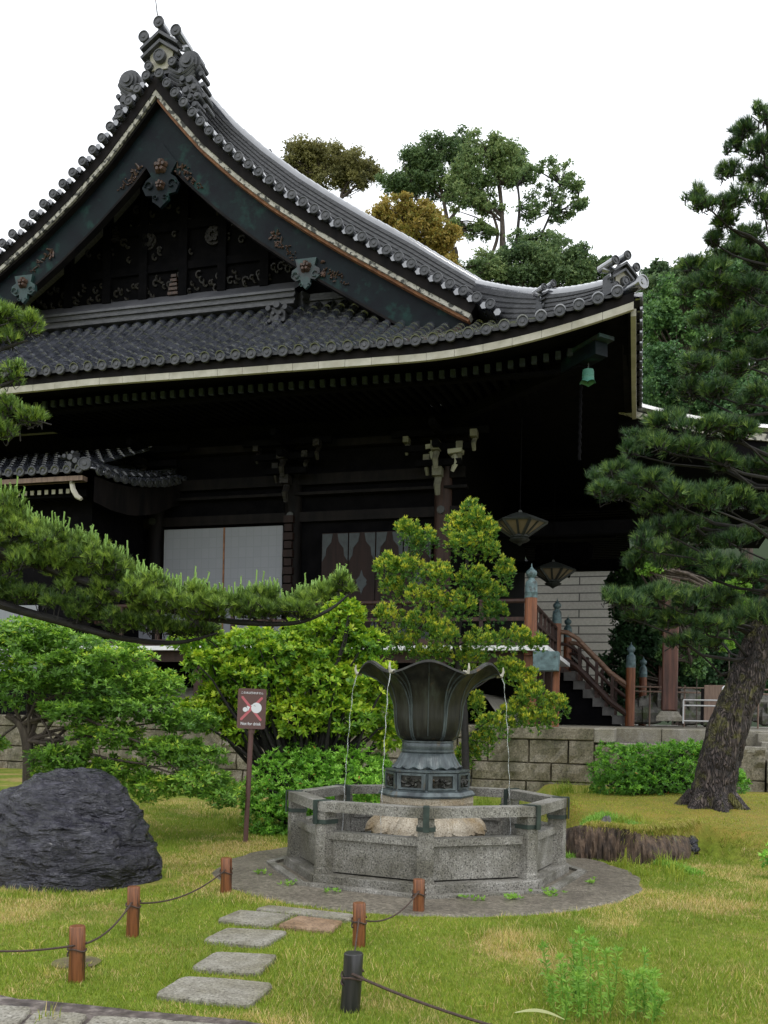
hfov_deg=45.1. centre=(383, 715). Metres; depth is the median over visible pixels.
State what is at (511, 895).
seedling weed
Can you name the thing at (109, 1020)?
paving slab
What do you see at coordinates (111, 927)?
rope
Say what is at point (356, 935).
rope
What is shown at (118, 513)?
corridor building
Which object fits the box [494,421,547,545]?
hanging lantern
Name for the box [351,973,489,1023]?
rope
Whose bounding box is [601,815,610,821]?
edging stone
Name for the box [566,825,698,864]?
mound bank
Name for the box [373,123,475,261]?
hill tree
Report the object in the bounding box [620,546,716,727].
leafy shrub
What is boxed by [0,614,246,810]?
layered tree
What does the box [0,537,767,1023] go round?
ground
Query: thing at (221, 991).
stepping stone
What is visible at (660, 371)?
woodland tree
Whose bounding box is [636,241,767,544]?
distant wood
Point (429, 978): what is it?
lawn weed
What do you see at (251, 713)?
warning sign
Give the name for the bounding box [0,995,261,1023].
stone curb
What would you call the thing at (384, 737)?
water stream
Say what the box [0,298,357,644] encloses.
pine tree
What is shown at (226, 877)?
wooden post
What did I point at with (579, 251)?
hill tree
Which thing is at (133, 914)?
wooden post
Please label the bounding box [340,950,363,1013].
black post
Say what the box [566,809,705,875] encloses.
edge weed
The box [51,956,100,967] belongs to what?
stepping stone
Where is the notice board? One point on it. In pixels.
(711, 692)
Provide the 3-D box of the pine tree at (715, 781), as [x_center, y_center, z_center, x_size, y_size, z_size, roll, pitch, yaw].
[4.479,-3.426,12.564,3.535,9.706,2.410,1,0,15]
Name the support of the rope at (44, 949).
attached to the wooden post at (76, 954)
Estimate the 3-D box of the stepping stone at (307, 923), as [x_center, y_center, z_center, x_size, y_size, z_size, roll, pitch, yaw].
[-0.526,1.581,6.914,0.465,0.077,0.364,1,0,25]
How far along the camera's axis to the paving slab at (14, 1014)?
4.75 m
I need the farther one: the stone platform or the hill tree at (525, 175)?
the hill tree at (525, 175)
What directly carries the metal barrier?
on the stone platform
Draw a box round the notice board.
[700,685,724,722]
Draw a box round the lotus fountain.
[354,659,504,836]
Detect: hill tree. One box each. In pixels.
[280,132,384,198]
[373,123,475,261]
[441,126,532,250]
[457,229,595,287]
[493,154,590,262]
[563,239,611,282]
[639,257,671,724]
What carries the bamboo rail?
on the stone platform
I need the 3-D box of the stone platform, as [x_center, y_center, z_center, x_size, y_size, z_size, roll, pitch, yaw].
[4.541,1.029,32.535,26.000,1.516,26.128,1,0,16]
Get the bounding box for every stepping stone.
[51,956,100,967]
[157,976,271,1008]
[193,952,275,976]
[204,928,286,948]
[218,910,289,928]
[256,905,352,923]
[279,916,341,934]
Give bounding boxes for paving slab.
[0,1005,30,1023]
[24,1010,86,1023]
[87,1016,214,1023]
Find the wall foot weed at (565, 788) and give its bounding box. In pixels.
[174,779,613,829]
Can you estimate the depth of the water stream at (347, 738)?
9.68 m
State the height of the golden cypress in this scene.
4.915 m
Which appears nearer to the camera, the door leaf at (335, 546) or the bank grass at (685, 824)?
the bank grass at (685, 824)
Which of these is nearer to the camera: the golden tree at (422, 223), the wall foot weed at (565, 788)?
the wall foot weed at (565, 788)
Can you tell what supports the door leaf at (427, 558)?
in the temple hall
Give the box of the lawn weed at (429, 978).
[6,825,767,1023]
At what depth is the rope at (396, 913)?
6.96 m
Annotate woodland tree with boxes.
[642,268,735,724]
[642,339,724,725]
[703,243,767,557]
[706,359,767,563]
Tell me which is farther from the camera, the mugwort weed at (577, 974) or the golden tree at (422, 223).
the golden tree at (422, 223)
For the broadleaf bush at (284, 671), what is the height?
3.343 m
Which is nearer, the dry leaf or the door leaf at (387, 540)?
the dry leaf
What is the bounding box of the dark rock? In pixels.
[0,767,162,892]
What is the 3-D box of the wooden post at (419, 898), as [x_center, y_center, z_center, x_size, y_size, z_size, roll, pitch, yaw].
[0.282,1.484,7.522,0.118,0.305,0.116,1,0,0]
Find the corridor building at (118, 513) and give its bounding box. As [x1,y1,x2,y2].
[0,445,186,716]
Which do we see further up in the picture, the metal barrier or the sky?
the sky
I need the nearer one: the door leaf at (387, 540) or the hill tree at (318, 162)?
the door leaf at (387, 540)
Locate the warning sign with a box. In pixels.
[237,688,266,841]
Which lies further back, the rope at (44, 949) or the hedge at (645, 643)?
the hedge at (645, 643)
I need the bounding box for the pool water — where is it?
[356,831,493,835]
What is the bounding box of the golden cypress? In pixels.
[371,496,571,785]
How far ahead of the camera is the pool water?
10.58 m
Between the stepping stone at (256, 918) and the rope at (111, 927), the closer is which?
the rope at (111, 927)
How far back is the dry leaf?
4.81 m
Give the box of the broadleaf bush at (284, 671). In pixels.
[160,593,402,793]
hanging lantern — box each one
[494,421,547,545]
[534,488,575,588]
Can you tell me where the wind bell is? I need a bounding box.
[580,362,595,386]
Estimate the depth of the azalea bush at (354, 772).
12.31 m
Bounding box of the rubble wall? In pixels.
[634,688,767,726]
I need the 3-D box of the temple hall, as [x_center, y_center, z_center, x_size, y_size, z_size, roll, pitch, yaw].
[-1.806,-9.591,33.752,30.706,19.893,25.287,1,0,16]
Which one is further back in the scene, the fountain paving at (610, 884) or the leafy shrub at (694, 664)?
the leafy shrub at (694, 664)
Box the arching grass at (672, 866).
[607,806,691,882]
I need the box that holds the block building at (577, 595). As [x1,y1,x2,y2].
[522,559,618,696]
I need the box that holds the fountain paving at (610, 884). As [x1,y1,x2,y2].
[212,847,641,917]
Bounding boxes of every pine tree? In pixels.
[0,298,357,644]
[585,96,767,812]
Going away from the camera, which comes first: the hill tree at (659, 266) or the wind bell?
the wind bell
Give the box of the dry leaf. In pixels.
[515,1009,564,1019]
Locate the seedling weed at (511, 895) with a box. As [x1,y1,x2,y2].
[254,868,595,900]
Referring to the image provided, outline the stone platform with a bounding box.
[0,714,767,791]
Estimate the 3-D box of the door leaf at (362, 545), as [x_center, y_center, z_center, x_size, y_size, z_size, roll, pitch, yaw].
[-0.620,-3.454,25.387,0.760,3.122,0.070,1,0,15]
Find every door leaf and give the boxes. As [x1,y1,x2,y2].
[321,533,348,638]
[348,532,375,627]
[374,531,403,638]
[402,531,431,638]
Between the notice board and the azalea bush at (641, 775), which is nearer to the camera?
the azalea bush at (641, 775)
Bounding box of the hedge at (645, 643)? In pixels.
[597,543,767,726]
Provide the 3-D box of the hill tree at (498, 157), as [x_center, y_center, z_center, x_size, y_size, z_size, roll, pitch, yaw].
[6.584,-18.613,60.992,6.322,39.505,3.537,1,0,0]
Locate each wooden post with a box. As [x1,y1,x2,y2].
[66,924,86,983]
[125,885,140,937]
[219,857,232,892]
[351,902,366,947]
[412,878,425,911]
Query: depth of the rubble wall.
30.45 m
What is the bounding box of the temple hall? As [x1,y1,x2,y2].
[0,0,767,726]
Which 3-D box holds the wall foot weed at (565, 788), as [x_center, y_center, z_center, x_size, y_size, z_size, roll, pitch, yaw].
[-1.581,1.242,14.233,11.602,0.738,3.859,1,0,-16]
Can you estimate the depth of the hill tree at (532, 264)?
55.13 m
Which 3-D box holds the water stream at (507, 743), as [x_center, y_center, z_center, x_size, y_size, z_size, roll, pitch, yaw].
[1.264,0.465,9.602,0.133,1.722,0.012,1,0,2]
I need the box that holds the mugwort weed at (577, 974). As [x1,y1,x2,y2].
[536,925,670,1023]
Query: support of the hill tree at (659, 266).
on the ground at (12, 777)
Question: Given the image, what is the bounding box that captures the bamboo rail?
[635,685,767,728]
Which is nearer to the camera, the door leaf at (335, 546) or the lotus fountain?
the lotus fountain
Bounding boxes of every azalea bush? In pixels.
[236,740,393,835]
[586,737,751,795]
[757,842,767,871]
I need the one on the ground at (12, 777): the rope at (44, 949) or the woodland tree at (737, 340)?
the woodland tree at (737, 340)
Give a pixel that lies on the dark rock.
(80, 829)
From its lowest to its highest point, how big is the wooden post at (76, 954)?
0.357 m
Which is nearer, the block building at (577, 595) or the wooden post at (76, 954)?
the wooden post at (76, 954)
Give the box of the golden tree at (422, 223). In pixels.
[365,190,464,268]
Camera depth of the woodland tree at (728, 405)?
37.32 m
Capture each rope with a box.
[0,945,73,951]
[74,902,131,946]
[140,869,225,903]
[351,918,359,973]
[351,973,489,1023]
[366,891,419,921]
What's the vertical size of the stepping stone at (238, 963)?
0.070 m
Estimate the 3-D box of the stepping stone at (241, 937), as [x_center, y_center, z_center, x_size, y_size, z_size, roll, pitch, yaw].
[-0.977,1.583,6.526,0.486,0.081,0.414,1,0,18]
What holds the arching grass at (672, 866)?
on the ground at (12, 777)
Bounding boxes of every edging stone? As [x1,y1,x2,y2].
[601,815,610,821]
[689,835,699,855]
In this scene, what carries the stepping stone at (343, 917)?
on the ground at (12, 777)
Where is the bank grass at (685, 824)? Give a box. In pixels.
[582,816,708,860]
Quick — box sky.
[0,0,767,363]
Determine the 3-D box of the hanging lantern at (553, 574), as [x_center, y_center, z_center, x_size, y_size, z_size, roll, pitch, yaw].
[5.085,-5.364,27.712,1.378,3.146,1.193,1,0,16]
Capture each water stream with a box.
[341,675,356,830]
[380,673,390,823]
[502,679,510,833]
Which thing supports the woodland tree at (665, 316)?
on the ground at (12, 777)
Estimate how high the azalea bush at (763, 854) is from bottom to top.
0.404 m
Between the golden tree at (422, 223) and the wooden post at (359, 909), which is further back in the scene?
the golden tree at (422, 223)
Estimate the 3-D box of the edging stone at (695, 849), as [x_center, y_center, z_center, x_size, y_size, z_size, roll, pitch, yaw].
[3.572,1.556,10.959,0.305,0.317,0.388,1,0,0]
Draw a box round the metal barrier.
[682,699,716,722]
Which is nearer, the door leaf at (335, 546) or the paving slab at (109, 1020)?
the paving slab at (109, 1020)
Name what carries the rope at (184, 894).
attached to the wooden post at (133, 914)

